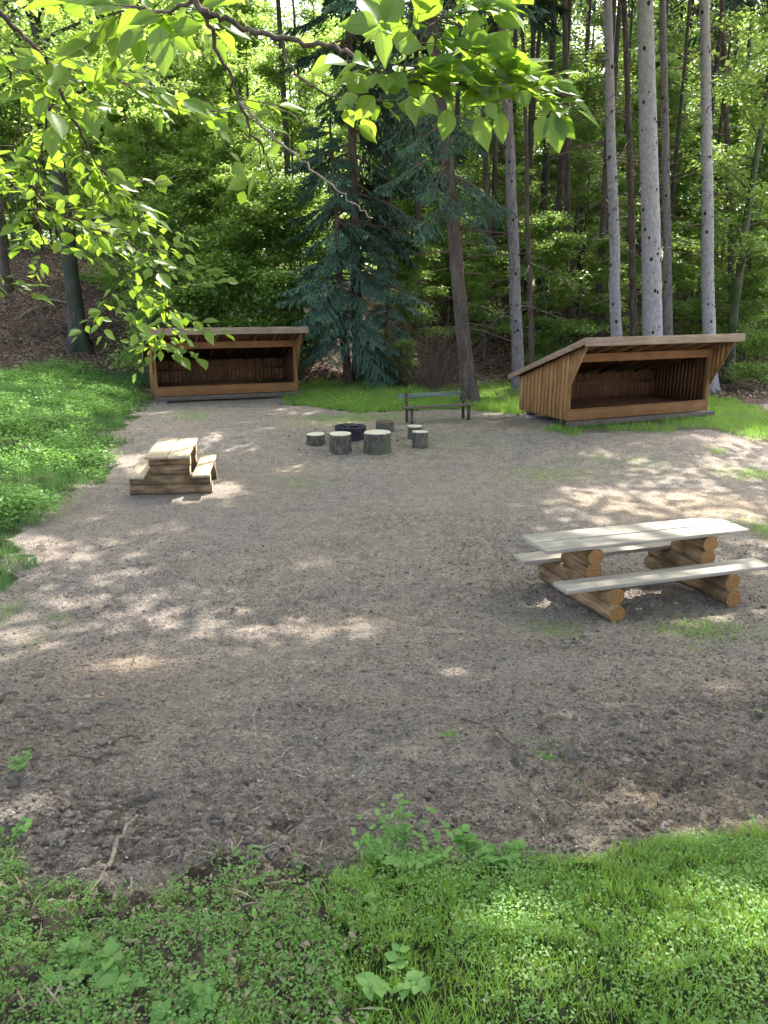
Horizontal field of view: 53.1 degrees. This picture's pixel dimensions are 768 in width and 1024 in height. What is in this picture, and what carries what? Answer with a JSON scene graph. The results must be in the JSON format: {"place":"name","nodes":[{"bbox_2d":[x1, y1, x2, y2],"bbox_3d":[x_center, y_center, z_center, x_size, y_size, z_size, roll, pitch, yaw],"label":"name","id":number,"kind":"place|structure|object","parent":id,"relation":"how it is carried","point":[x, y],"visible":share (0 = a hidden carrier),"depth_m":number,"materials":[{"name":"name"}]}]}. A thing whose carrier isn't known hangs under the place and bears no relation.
{"place":"outdoors","nodes":[
{"label":"outdoors","id":0,"kind":"place"},
{"bbox_2d":[0,351,158,591],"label":"grass","id":1,"kind":"structure","parent":0,"point":[86,402],"depth_m":19.12,"materials":[{"name":"green plant"}]},
{"bbox_2d":[0,246,767,1023],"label":"ground","id":2,"kind":"structure","parent":0,"point":[392,478],"depth_m":8.50,"materials":[{"name":"gravel"}]},
{"bbox_2d":[0,201,14,292],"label":"slim conifer","id":3,"kind":"object","parent":2,"relation":"on","point":[5,266],"visible":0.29,"depth_m":35.61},
{"bbox_2d":[0,101,58,245],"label":"young beech","id":4,"kind":"object","parent":2,"relation":"on","point":[10,132],"visible":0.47,"depth_m":39.76,"materials":[{"name":"green plant"}]},
{"bbox_2d":[1,36,95,246],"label":"young beech","id":5,"kind":"object","parent":2,"relation":"on","point":[43,163],"visible":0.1,"depth_m":43.37,"materials":[{"name":"green plant"}]},
{"bbox_2d":[0,1,103,251],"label":"tall beech","id":6,"kind":"object","parent":2,"relation":"on","point":[68,33],"visible":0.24,"depth_m":38.82,"materials":[{"name":"green plant"}]},
{"bbox_2d":[41,937,96,989],"bbox_3d":[-1.051,1.519,2.558,0.175,0.092,0.189,-8,18,-25],"label":"weed plant","id":7,"kind":"object","parent":2,"relation":"on","point":[76,945],"visible":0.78,"depth_m":2.58,"materials":[{"name":"green plant"}]},
{"bbox_2d":[0,0,206,353],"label":"mossy tree","id":8,"kind":"object","parent":2,"relation":"on","point":[83,342],"visible":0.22,"depth_m":30.18,"materials":[{"name":"green plant"}]},
{"bbox_2d":[39,44,185,275],"bbox_3d":[-12.625,-16.506,37.603,6.078,11.122,7.122,9,18,29],"label":"young beech","id":9,"kind":"object","parent":2,"relation":"on","point":[111,117],"visible":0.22,"depth_m":36.07,"materials":[{"name":"green plant"}]},
{"bbox_2d":[58,126,177,311],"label":"young beech","id":10,"kind":"object","parent":2,"relation":"on","point":[117,138],"visible":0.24,"depth_m":32.80,"materials":[{"name":"green plant"}]},
{"bbox_2d":[91,937,146,995],"bbox_3d":[-0.860,1.490,2.462,0.142,0.108,0.247,-11,19,-35],"label":"weed plant","id":11,"kind":"object","parent":2,"relation":"on","point":[107,961],"visible":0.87,"depth_m":2.46,"materials":[{"name":"green plant"}]},
{"bbox_2d":[1,0,287,129],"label":"shade beech","id":12,"kind":"object","parent":2,"relation":"on","point":[89,14],"visible":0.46,"depth_m":25.42,"materials":[{"name":"green plant"}]},
{"bbox_2d":[78,25,217,297],"bbox_3d":[-10.412,-15.781,35.598,7.717,12.931,6.995,5,17,17],"label":"young beech","id":13,"kind":"object","parent":2,"relation":"on","point":[176,117],"visible":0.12,"depth_m":34.46,"materials":[{"name":"green plant"}]},
{"bbox_2d":[82,86,222,343],"bbox_3d":[-8.966,-11.246,31.051,6.078,11.122,7.122,-7,17,-23],"label":"young beech","id":14,"kind":"object","parent":2,"relation":"on","point":[146,130],"visible":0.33,"depth_m":30.50,"materials":[{"name":"green plant"}]},
{"bbox_2d":[100,252,214,377],"bbox_3d":[-8.237,-7.106,29.798,5.105,5.976,5.088,2,16,8],"label":"green shrub","id":15,"kind":"object","parent":2,"relation":"on","point":[147,287],"visible":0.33,"depth_m":29.18,"materials":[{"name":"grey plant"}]},
{"bbox_2d":[126,438,217,494],"bbox_3d":[-4.281,-0.920,15.698,1.580,0.856,2.009,-2,16,-7],"label":"picnic table","id":16,"kind":"object","parent":2,"relation":"on","point":[169,466],"visible":1,"depth_m":15.11,"materials":[{"name":"brown wood"}]},
{"bbox_2d":[110,157,237,347],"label":"young beech","id":17,"kind":"object","parent":2,"relation":"on","point":[180,173],"visible":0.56,"depth_m":30.20,"materials":[{"name":"green plant"}]},
{"bbox_2d":[0,837,350,1023],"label":"weeds","id":18,"kind":"object","parent":2,"relation":"on","point":[54,1008],"visible":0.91,"depth_m":2.61,"materials":[{"name":"green plant"}]},
{"bbox_2d":[148,980,218,1023],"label":"weed plant","id":19,"kind":"object","parent":2,"relation":"on","point":[193,990],"visible":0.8,"depth_m":2.30,"materials":[{"name":"green plant"}]},
{"bbox_2d":[0,834,390,1023],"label":"weeds","id":20,"kind":"object","parent":2,"relation":"on","point":[231,957],"visible":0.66,"depth_m":2.77,"materials":[{"name":"green plant"}]},
{"bbox_2d":[164,113,259,327],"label":"young beech","id":21,"kind":"object","parent":2,"relation":"on","point":[207,203],"visible":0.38,"depth_m":30.84,"materials":[{"name":"green plant"}]},
{"bbox_2d":[143,0,281,253],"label":"young beech","id":22,"kind":"object","parent":2,"relation":"on","point":[214,9],"visible":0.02,"depth_m":39.12,"materials":[{"name":"green plant"}]},
{"bbox_2d":[147,231,278,360],"bbox_3d":[-6.381,-7.889,30.710,5.394,6.702,5.533,-2,16,-6],"label":"green shrub","id":23,"kind":"object","parent":2,"relation":"on","point":[229,258],"visible":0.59,"depth_m":29.52,"materials":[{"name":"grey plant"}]},
{"bbox_2d":[142,326,308,403],"bbox_3d":[-5.627,-5.221,26.973,5.342,2.582,3.320,-6,17,-19],"label":"lean to shelter","id":24,"kind":"object","parent":2,"relation":"on","point":[273,353],"visible":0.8,"depth_m":26.97,"materials":[{"name":"wood"}]},
{"bbox_2d":[123,27,331,319],"bbox_3d":[-6.576,-14.002,33.221,8.191,12.790,6.990,9,18,28],"label":"young beech","id":25,"kind":"object","parent":2,"relation":"on","point":[213,93],"visible":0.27,"depth_m":32.00,"materials":[{"name":"green plant"}]},
{"bbox_2d":[183,0,321,173],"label":"tall beech","id":26,"kind":"object","parent":2,"relation":"on","point":[267,135],"visible":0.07,"depth_m":54.12,"materials":[{"name":"green plant"}]},
{"bbox_2d":[184,0,325,279],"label":"young beech","id":27,"kind":"object","parent":2,"relation":"on","point":[246,44],"visible":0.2,"depth_m":35.55,"materials":[{"name":"green plant"}]},
{"bbox_2d":[198,171,312,360],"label":"young beech","id":28,"kind":"object","parent":2,"relation":"on","point":[245,208],"visible":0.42,"depth_m":29.67,"materials":[{"name":"green plant"}]},
{"bbox_2d":[205,263,323,381],"bbox_3d":[-4.968,-7.083,30.806,5.217,5.446,6.153,12,20,36],"label":"green shrub","id":29,"kind":"object","parent":2,"relation":"on","point":[271,291],"visible":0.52,"depth_m":29.54,"materials":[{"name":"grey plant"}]},
{"bbox_2d":[216,190,330,327],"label":"young beech","id":30,"kind":"object","parent":2,"relation":"on","point":[273,219],"visible":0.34,"depth_m":30.34,"materials":[{"name":"green plant"}]},
{"bbox_2d":[245,0,311,310],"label":"slim conifer","id":31,"kind":"object","parent":2,"relation":"on","point":[287,153],"visible":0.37,"depth_m":32.82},
{"bbox_2d":[226,175,359,366],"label":"young beech","id":32,"kind":"object","parent":2,"relation":"on","point":[287,186],"visible":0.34,"depth_m":30.14,"materials":[{"name":"green plant"}]},
{"bbox_2d":[228,31,366,295],"bbox_3d":[-4.566,-14.388,33.693,7.835,12.234,6.686,-15,22,-42],"label":"young beech","id":33,"kind":"object","parent":2,"relation":"on","point":[269,67],"visible":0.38,"depth_m":32.94,"materials":[{"name":"green plant"}]},
{"bbox_2d":[0,0,599,384],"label":"overhanging beech","id":34,"kind":"object","parent":2,"relation":"on","point":[381,24],"visible":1,"depth_m":2.22,"materials":[{"name":"green plant"}]},
{"bbox_2d":[252,0,377,239],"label":"tall beech","id":35,"kind":"object","parent":2,"relation":"on","point":[329,29],"visible":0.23,"depth_m":56.62,"materials":[{"name":"green plant"}]},
{"bbox_2d":[329,431,351,454],"bbox_3d":[-1.056,-1.662,18.633,0.570,0.500,0.618,0,16,0],"label":"stump seat","id":36,"kind":"object","parent":2,"relation":"on","point":[339,442],"visible":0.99,"depth_m":18.41,"materials":[{"name":"grey wood"}]},
{"bbox_2d":[272,119,410,390],"bbox_3d":[-1.835,-9.186,28.730,5.177,10.114,4.718,10,18,30],"label":"blue conifer","id":37,"kind":"object","parent":2,"relation":"on","point":[316,318],"visible":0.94,"depth_m":28.54,"materials":[{"name":"green plant"}]},
{"bbox_2d":[311,18,397,267],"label":"young beech","id":38,"kind":"object","parent":2,"relation":"on","point":[344,150],"visible":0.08,"depth_m":45.17,"materials":[{"name":"green plant"}]},
{"bbox_2d":[276,0,444,381],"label":"dark conifer","id":39,"kind":"object","parent":2,"relation":"on","point":[369,50],"visible":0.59,"depth_m":28.75,"materials":[{"name":"green plant"}]},
{"bbox_2d":[363,430,391,454],"bbox_3d":[-0.166,-1.678,18.612,0.712,0.540,0.669,-9,18,-28],"label":"stump seat","id":40,"kind":"object","parent":2,"relation":"on","point":[377,442],"visible":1,"depth_m":18.36,"materials":[{"name":"grey wood"}]},
{"bbox_2d":[0,538,767,874],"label":"soil clods","id":41,"kind":"object","parent":2,"relation":"on","point":[212,818],"visible":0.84,"depth_m":4.79,"materials":[{"name":"soil"}]},
{"bbox_2d":[0,417,767,895],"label":"wood chips","id":42,"kind":"object","parent":2,"relation":"on","point":[370,693],"visible":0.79,"depth_m":6.05,"materials":[{"name":"wood"}]},
{"bbox_2d":[0,244,767,398],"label":"leaf litter","id":43,"kind":"object","parent":2,"relation":"on","point":[721,393],"visible":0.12,"depth_m":32.27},
{"bbox_2d":[0,408,767,793],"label":"grass tufts","id":44,"kind":"object","parent":2,"relation":"on","point":[752,474],"visible":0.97,"depth_m":15.83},
{"bbox_2d":[4,0,766,289],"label":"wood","id":45,"kind":"object","parent":2,"relation":"on","point":[375,265],"depth_m":83.10,"materials":[{"name":"green plant"}]},
{"bbox_2d":[331,179,440,375],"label":"young conifer","id":46,"kind":"object","parent":2,"relation":"on","point":[389,271],"visible":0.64,"depth_m":29.35,"materials":[{"name":"green plant"}]},
{"bbox_2d":[354,943,432,1000],"bbox_3d":[0.019,1.464,2.396,0.229,0.104,0.222,-9,18,-28],"label":"weed plant","id":47,"kind":"object","parent":2,"relation":"on","point":[377,986],"visible":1,"depth_m":2.38,"materials":[{"name":"green plant"}]},
{"bbox_2d":[372,338,423,385],"bbox_3d":[0.616,-5.582,29.739,2.042,2.390,2.035,5,16,16],"label":"green shrub","id":48,"kind":"object","parent":2,"relation":"on","point":[406,345],"visible":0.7,"depth_m":29.30,"materials":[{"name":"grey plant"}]},
{"bbox_2d":[350,794,453,868],"bbox_3d":[0.078,1.471,3.408,0.454,0.189,0.478,0,16,0],"label":"weed plant","id":49,"kind":"object","parent":2,"relation":"on","point":[384,847],"visible":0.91,"depth_m":3.43,"materials":[{"name":"green plant"}]},
{"bbox_2d":[375,98,435,262],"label":"young beech","id":50,"kind":"object","parent":2,"relation":"on","point":[407,208],"visible":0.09,"depth_m":40.63,"materials":[{"name":"green plant"}]},
{"bbox_2d":[371,240,455,362],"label":"young beech","id":51,"kind":"object","parent":2,"relation":"on","point":[407,277],"visible":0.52,"depth_m":31.25,"materials":[{"name":"green plant"}]},
{"bbox_2d":[364,0,467,331],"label":"dark conifer","id":52,"kind":"object","parent":2,"relation":"on","point":[418,207],"visible":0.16,"depth_m":32.81,"materials":[{"name":"green plant"}]},
{"bbox_2d":[359,303,511,391],"bbox_3d":[1.936,-6.222,28.939,5.432,3.714,6.427,-8,18,-27],"label":"dead brush","id":53,"kind":"object","parent":2,"relation":"on","point":[426,375],"visible":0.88,"depth_m":29.01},
{"bbox_2d":[398,390,474,423],"bbox_3d":[1.528,-2.963,22.079,2.298,0.940,0.449,-6,17,-22],"label":"park bench","id":54,"kind":"object","parent":2,"relation":"on","point":[406,396],"visible":0.94,"depth_m":22.02,"materials":[{"name":"grey wood"}]},
{"bbox_2d":[392,166,485,324],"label":"young beech","id":55,"kind":"object","parent":2,"relation":"on","point":[467,246],"visible":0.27,"depth_m":34.74,"materials":[{"name":"green plant"}]},
{"bbox_2d":[324,0,554,406],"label":"leaning conifer","id":56,"kind":"object","parent":2,"relation":"on","point":[451,207],"visible":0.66,"depth_m":24.10,"materials":[{"name":"green plant"}]},
{"bbox_2d":[410,152,480,302],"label":"young beech","id":57,"kind":"object","parent":2,"relation":"on","point":[441,246],"visible":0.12,"depth_m":37.03,"materials":[{"name":"green plant"}]},
{"bbox_2d":[450,824,492,860],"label":"weed plant","id":58,"kind":"object","parent":2,"relation":"on","point":[470,842],"visible":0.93,"depth_m":3.43,"materials":[{"name":"green plant"}]},
{"bbox_2d":[438,244,510,356],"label":"young beech","id":59,"kind":"object","parent":2,"relation":"on","point":[479,281],"visible":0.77,"depth_m":32.30,"materials":[{"name":"green plant"}]},
{"bbox_2d":[434,9,536,340],"bbox_3d":[3.244,-19.804,31.980,5.834,25.864,6.492,-8,18,-26],"label":"spruce tree","id":60,"kind":"object","parent":2,"relation":"on","point":[485,166],"visible":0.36,"depth_m":33.40,"materials":[{"name":"green plant"}]},
{"bbox_2d":[449,163,546,330],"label":"young beech","id":61,"kind":"object","parent":2,"relation":"on","point":[522,239],"visible":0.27,"depth_m":34.60,"materials":[{"name":"green plant"}]},
{"bbox_2d":[477,839,527,868],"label":"weed plant","id":62,"kind":"object","parent":2,"relation":"on","point":[519,844],"visible":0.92,"depth_m":3.35,"materials":[{"name":"green plant"}]},
{"bbox_2d":[438,7,572,392],"bbox_3d":[3.414,-15.980,24.512,5.952,25.732,6.018,14,21,41],"label":"spruce tree","id":63,"kind":"object","parent":2,"relation":"on","point":[515,304],"visible":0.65,"depth_m":26.35,"materials":[{"name":"grey plant"}]},
{"bbox_2d":[460,89,555,289],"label":"young beech","id":64,"kind":"object","parent":2,"relation":"on","point":[502,159],"visible":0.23,"depth_m":38.50,"materials":[{"name":"green plant"}]},
{"bbox_2d":[471,68,545,331],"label":"slim conifer","id":65,"kind":"object","parent":2,"relation":"on","point":[495,169],"visible":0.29,"depth_m":33.96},
{"bbox_2d":[445,0,599,289],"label":"tall beech","id":66,"kind":"object","parent":2,"relation":"on","point":[559,64],"visible":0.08,"depth_m":40.87,"materials":[{"name":"green plant"}]},
{"bbox_2d":[447,0,600,288],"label":"tall beech","id":67,"kind":"object","parent":2,"relation":"on","point":[558,40],"visible":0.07,"depth_m":41.70,"materials":[{"name":"green plant"}]},
{"bbox_2d":[499,0,557,311],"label":"slim conifer","id":68,"kind":"object","parent":2,"relation":"on","point":[532,122],"visible":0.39,"depth_m":34.54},
{"bbox_2d":[464,0,601,364],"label":"spruce tree","id":69,"kind":"object","parent":2,"relation":"on","point":[540,25],"visible":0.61,"depth_m":27.38,"materials":[{"name":"brown plant"}]},
{"bbox_2d":[523,316,572,363],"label":"green shrub","id":70,"kind":"object","parent":2,"relation":"on","point":[552,326],"visible":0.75,"depth_m":32.15,"materials":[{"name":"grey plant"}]},
{"bbox_2d":[492,210,610,354],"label":"young beech","id":71,"kind":"object","parent":2,"relation":"on","point":[554,254],"visible":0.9,"depth_m":32.00,"materials":[{"name":"green plant"}]},
{"bbox_2d":[527,0,589,299],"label":"slim conifer","id":72,"kind":"object","parent":2,"relation":"on","point":[552,55],"visible":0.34,"depth_m":39.69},
{"bbox_2d":[520,0,603,334],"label":"spruce tree","id":73,"kind":"object","parent":2,"relation":"on","point":[567,208],"visible":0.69,"depth_m":34.01,"materials":[{"name":"brown plant"}]},
{"bbox_2d":[517,47,623,283],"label":"young beech","id":74,"kind":"object","parent":2,"relation":"on","point":[553,174],"visible":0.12,"depth_m":41.77,"materials":[{"name":"green plant"}]},
{"bbox_2d":[544,0,601,328],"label":"slim conifer","id":75,"kind":"object","parent":2,"relation":"on","point":[559,197],"visible":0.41,"depth_m":34.41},
{"bbox_2d":[520,40,641,315],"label":"young beech","id":76,"kind":"object","parent":2,"relation":"on","point":[593,99],"visible":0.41,"depth_m":35.94,"materials":[{"name":"green plant"}]},
{"bbox_2d":[562,235,641,336],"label":"young beech","id":77,"kind":"object","parent":2,"relation":"on","point":[593,259],"visible":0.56,"depth_m":33.13,"materials":[{"name":"green plant"}]},
{"bbox_2d":[574,0,640,332],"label":"slim conifer","id":78,"kind":"object","parent":2,"relation":"on","point":[617,38],"visible":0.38,"depth_m":33.05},
{"bbox_2d":[576,106,640,281],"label":"young beech","id":79,"kind":"object","parent":2,"relation":"on","point":[621,142],"visible":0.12,"depth_m":45.12,"materials":[{"name":"green plant"}]},
{"bbox_2d":[540,0,680,287],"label":"tall beech","id":80,"kind":"object","parent":2,"relation":"on","point":[599,19],"visible":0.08,"depth_m":50.26,"materials":[{"name":"green plant"}]},
{"bbox_2d":[527,0,695,336],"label":"spruce tree","id":81,"kind":"object","parent":2,"relation":"on","point":[614,301],"visible":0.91,"depth_m":26.57,"materials":[{"name":"grey plant"}]},
{"bbox_2d":[563,0,661,336],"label":"slim conifer","id":82,"kind":"object","parent":2,"relation":"on","point":[603,211],"visible":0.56,"depth_m":32.66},
{"bbox_2d":[508,333,745,428],"bbox_3d":[6.915,-3.909,22.322,5.542,2.552,3.470,-7,17,-23],"label":"lean to shelter","id":83,"kind":"object","parent":2,"relation":"on","point":[596,380],"visible":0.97,"depth_m":22.07,"materials":[{"name":"wood"}]},
{"bbox_2d":[572,0,682,335],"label":"spruce tree","id":84,"kind":"object","parent":2,"relation":"on","point":[631,224],"visible":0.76,"depth_m":30.50,"materials":[{"name":"grey plant"}]},
{"bbox_2d":[575,53,700,295],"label":"young beech","id":85,"kind":"object","parent":2,"relation":"on","point":[674,91],"visible":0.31,"depth_m":39.67,"materials":[{"name":"green plant"}]},
{"bbox_2d":[594,0,685,335],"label":"spruce tree","id":86,"kind":"object","parent":2,"relation":"on","point":[652,308],"visible":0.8,"depth_m":25.23,"materials":[{"name":"grey plant"}]},
{"bbox_2d":[513,516,767,622],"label":"picnic table","id":87,"kind":"object","parent":2,"relation":"on","point":[681,551],"visible":1,"depth_m":9.71,"materials":[{"name":"brown wood"}]},
{"bbox_2d":[580,0,724,335],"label":"spruce tree","id":88,"kind":"object","parent":2,"relation":"on","point":[667,259],"visible":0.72,"depth_m":28.13,"materials":[{"name":"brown plant"}]},
{"bbox_2d":[622,238,724,335],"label":"young beech","id":89,"kind":"object","parent":2,"relation":"on","point":[679,308],"visible":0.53,"depth_m":32.02,"materials":[{"name":"green plant"}]},
{"bbox_2d":[598,0,755,157],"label":"tall beech","id":90,"kind":"object","parent":2,"relation":"on","point":[676,47],"visible":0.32,"depth_m":43.91,"materials":[{"name":"green plant"}]},
{"bbox_2d":[636,0,767,383],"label":"curved broadleaf","id":91,"kind":"object","parent":2,"relation":"on","point":[741,95],"visible":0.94,"depth_m":28.16,"materials":[{"name":"green plant"}]},
{"bbox_2d":[661,167,744,332],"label":"young beech","id":92,"kind":"object","parent":2,"relation":"on","point":[692,231],"visible":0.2,"depth_m":34.77,"materials":[{"name":"green plant"}]},
{"bbox_2d":[659,119,747,303],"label":"young beech","id":93,"kind":"object","parent":2,"relation":"on","point":[680,189],"visible":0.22,"depth_m":38.80,"materials":[{"name":"green plant"}]},
{"bbox_2d":[658,0,757,316],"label":"slim conifer","id":94,"kind":"object","parent":2,"relation":"on","point":[677,148],"visible":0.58,"depth_m":35.36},
{"bbox_2d":[660,0,766,392],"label":"spruce tree","id":95,"kind":"object","parent":2,"relation":"on","point":[708,290],"visible":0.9,"depth_m":26.76,"materials":[{"name":"grey plant"}]},
{"bbox_2d":[660,54,767,292],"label":"young beech","id":96,"kind":"object","parent":2,"relation":"on","point":[735,119],"visible":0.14,"depth_m":42.38,"materials":[{"name":"green plant"}]},
{"bbox_2d":[661,6,767,221],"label":"tall beech","id":97,"kind":"object","parent":2,"relation":"on","point":[716,110],"visible":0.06,"depth_m":51.71,"materials":[{"name":"green plant"}]},
{"bbox_2d":[671,0,767,360],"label":"spruce tree","id":98,"kind":"object","parent":2,"relation":"on","point":[727,132],"visible":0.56,"depth_m":30.89,"materials":[{"name":"green plant"}]},
{"bbox_2d":[680,110,767,363],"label":"young beech","id":99,"kind":"object","parent":2,"relation":"on","point":[723,279],"visible":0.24,"depth_m":31.21,"materials":[{"name":"green plant"}]},
{"bbox_2d":[684,0,764,297],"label":"tree","id":100,"kind":"object","parent":2,"relation":"on","point":[716,60],"visible":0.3,"depth_m":39.69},
{"bbox_2d":[682,54,767,328],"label":"young beech","id":101,"kind":"object","parent":2,"relation":"on","point":[762,265],"visible":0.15,"depth_m":32.78,"materials":[{"name":"green plant"}]},
{"bbox_2d":[701,267,767,369],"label":"green shrub","id":102,"kind":"object","parent":2,"relation":"on","point":[759,279],"visible":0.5,"depth_m":31.12,"materials":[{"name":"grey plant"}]},
{"bbox_2d":[720,310,767,389],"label":"green shrub","id":103,"kind":"object","parent":2,"relation":"on","point":[754,371],"visible":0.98,"depth_m":28.82,"materials":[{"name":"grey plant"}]},
{"bbox_2d":[3,0,765,283],"label":"sky","id":104,"kind":"structure","parent":0,"point":[289,2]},
{"bbox_2d":[281,376,525,413],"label":"grass","id":105,"kind":"structure","parent":0,"point":[358,401],"depth_m":26.30,"materials":[{"name":"plant"}]},
{"bbox_2d":[212,814,767,1023],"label":"grass","id":106,"kind":"structure","parent":0,"point":[707,875],"depth_m":2.77,"materials":[{"name":"green plant"}]},
{"bbox_2d":[543,394,767,440],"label":"grass","id":107,"kind":"structure","parent":0,"point":[734,421],"depth_m":21.47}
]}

